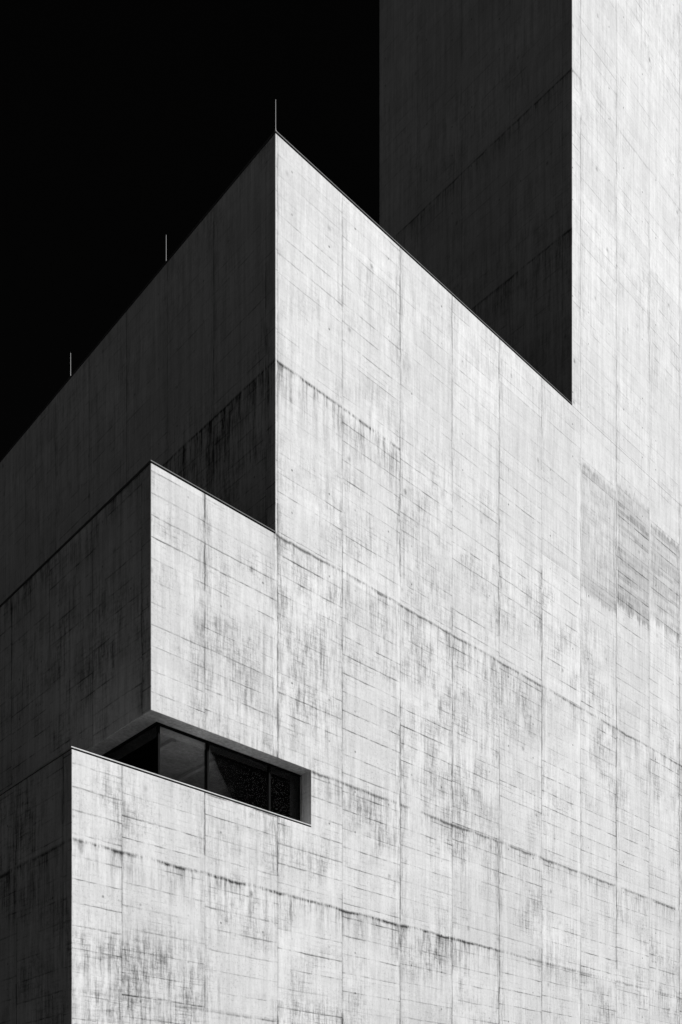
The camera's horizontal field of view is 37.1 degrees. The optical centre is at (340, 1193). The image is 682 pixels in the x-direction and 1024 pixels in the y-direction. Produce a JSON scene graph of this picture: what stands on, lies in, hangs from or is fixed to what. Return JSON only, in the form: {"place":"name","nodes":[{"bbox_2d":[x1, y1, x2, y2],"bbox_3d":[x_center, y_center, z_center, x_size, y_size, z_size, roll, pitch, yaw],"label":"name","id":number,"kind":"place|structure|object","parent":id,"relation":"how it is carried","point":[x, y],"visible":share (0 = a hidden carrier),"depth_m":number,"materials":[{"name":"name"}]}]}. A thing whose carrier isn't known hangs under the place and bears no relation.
{"place":"outdoors","nodes":[
{"label":"outdoors","id":0,"kind":"place"},
{"bbox_2d":[0,0,379,459],"label":"sky","id":1,"kind":"structure","parent":0,"point":[123,123],"materials":[{"name":"black"}]},
{"bbox_2d":[380,0,681,505],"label":"concrete tower","id":2,"kind":"structure","parent":0,"point":[531,182],"depth_m":42.54,"materials":[{"name":"concrete"}]},
{"label":"ground","id":3,"kind":"structure","parent":0,"visible":0},
{"bbox_2d":[0,133,681,1023],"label":"stepped concrete walls","id":4,"kind":"structure","parent":3,"relation":"on","point":[424,641],"depth_m":32.22,"materials":[{"name":"white concrete"}]},
{"bbox_2d":[0,754,63,795],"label":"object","id":5,"kind":"object","parent":4,"relation":"on","point":[32,774],"visible":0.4,"depth_m":26.55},
{"bbox_2d":[0,752,63,794],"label":"parapet coping","id":6,"kind":"object","parent":5,"relation":"on","point":[37,769],"visible":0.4,"depth_m":26.51,"materials":[{"name":"metal"}]},
{"bbox_2d":[1,470,142,606],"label":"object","id":7,"kind":"object","parent":4,"relation":"on","point":[76,534],"visible":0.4,"depth_m":29.39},
{"bbox_2d":[0,468,144,606],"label":"parapet coping","id":8,"kind":"object","parent":7,"relation":"on","point":[83,525],"visible":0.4,"depth_m":29.45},
{"bbox_2d":[101,723,154,756],"bbox_3d":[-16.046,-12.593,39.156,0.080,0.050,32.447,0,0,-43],"label":"window frame","id":9,"kind":"object","parent":4,"relation":"attached to","point":[129,739],"visible":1,"depth_m":28.24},
{"bbox_2d":[105,725,156,773],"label":"glazing side","id":10,"kind":"structure","parent":4,"relation":"attached to","point":[140,751],"depth_m":27.84,"materials":[{"name":"black glass"}]},
{"bbox_2d":[3,142,267,458],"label":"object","id":11,"kind":"object","parent":4,"relation":"on","point":[145,288],"visible":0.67,"depth_m":34.27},
{"bbox_2d":[0,140,267,461],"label":"parapet coping","id":12,"kind":"object","parent":11,"relation":"on","point":[202,218],"visible":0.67,"depth_m":34.44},
{"bbox_2d":[160,738,175,750],"bbox_3d":[-5.859,-12.573,29.547,0.120,0.086,3.600,0,0,-43],"label":"interior ceiling light","id":13,"kind":"object","parent":4,"relation":"attached to","point":[166,744],"visible":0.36,"depth_m":28.41,"materials":[{"name":"paint"}]},
{"bbox_2d":[64,748,310,826],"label":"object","id":14,"kind":"object","parent":4,"relation":"on","point":[183,785],"visible":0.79,"depth_m":27.22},
{"bbox_2d":[62,746,311,825],"bbox_3d":[-3.907,-10.967,27.826,7.862,0.025,0.460,0,0,-43],"label":"parapet coping","id":15,"kind":"object","parent":14,"relation":"on","point":[66,750],"visible":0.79,"depth_m":27.17,"materials":[{"name":"metal"}]},
{"bbox_2d":[173,763,203,781],"bbox_3d":[-4.690,-12.573,30.640,0.120,0.086,3.600,0,0,-43],"label":"interior ceiling light","id":16,"kind":"object","parent":4,"relation":"attached to","point":[190,773],"visible":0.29,"depth_m":30.41,"materials":[{"name":"paint"}]},
{"bbox_2d":[150,462,274,533],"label":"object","id":17,"kind":"object","parent":4,"relation":"on","point":[210,496],"visible":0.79,"depth_m":27.83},
{"bbox_2d":[143,460,275,532],"bbox_3d":[-3.547,-19.117,28.094,4.213,0.025,0.360,0,0,-43],"label":"parapet coping","id":18,"kind":"object","parent":17,"relation":"on","point":[190,483],"visible":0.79,"depth_m":27.77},
{"bbox_2d":[155,722,300,776],"bbox_3d":[-3.104,-12.593,28.987,5.101,0.050,0.080,0,0,-43],"label":"frame head front","id":19,"kind":"object","parent":4,"relation":"attached to","point":[212,743],"visible":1,"depth_m":28.68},
{"bbox_2d":[195,739,299,820],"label":"glazing front","id":20,"kind":"structure","parent":4,"relation":"attached to","point":[240,778],"depth_m":29.52,"materials":[{"name":"black glass"}]},
{"bbox_2d":[271,134,567,401],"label":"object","id":21,"kind":"object","parent":4,"relation":"on","point":[413,259],"visible":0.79,"depth_m":33.25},
{"bbox_2d":[267,130,571,404],"bbox_3d":[3.433,-30.718,34.619,14.931,0.025,0.360,0,0,-43],"label":"parapet coping","id":22,"kind":"object","parent":21,"relation":"on","point":[374,222],"visible":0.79,"depth_m":33.25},
{"bbox_2d":[274,99,276,130],"bbox_3d":[-1.895,-31.205,29.460,0.090,0.950,0.086,0,0,-43],"label":"lightning rod","id":23,"kind":"object","parent":22,"relation":"on","point":[275,115],"visible":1,"depth_m":29.45,"materials":[{"name":"metal"}]},
{"bbox_3d":[-3.104,-10.986,28.987,5.101,0.128,0.080,0,0,-43],"label":"frame sill front","id":24,"kind":"object","parent":4,"relation":"on","visible":0},
{"bbox_2d":[157,724,159,774],"bbox_3d":[-4.926,-11.809,27.319,0.060,1.514,0.150,0,0,-43],"label":"mullion front","id":25,"kind":"object","parent":24,"relation":"on","point":[158,749],"visible":0.64,"depth_m":27.27,"materials":[{"name":"black metal"}]},
{"bbox_2d":[204,742,208,790],"bbox_3d":[-3.749,-11.809,28.418,0.060,1.514,0.150,0,0,-43],"label":"mullion front","id":26,"kind":"object","parent":24,"relation":"on","point":[206,774],"visible":0.64,"depth_m":28.38,"materials":[{"name":"black metal"}]},
{"bbox_2d":[268,765,270,811],"bbox_3d":[-2.142,-11.809,29.921,0.060,1.514,0.150,0,0,-43],"label":"mullion front","id":27,"kind":"object","parent":24,"relation":"on","point":[269,787],"visible":0.64,"depth_m":29.86,"materials":[{"name":"black metal"}]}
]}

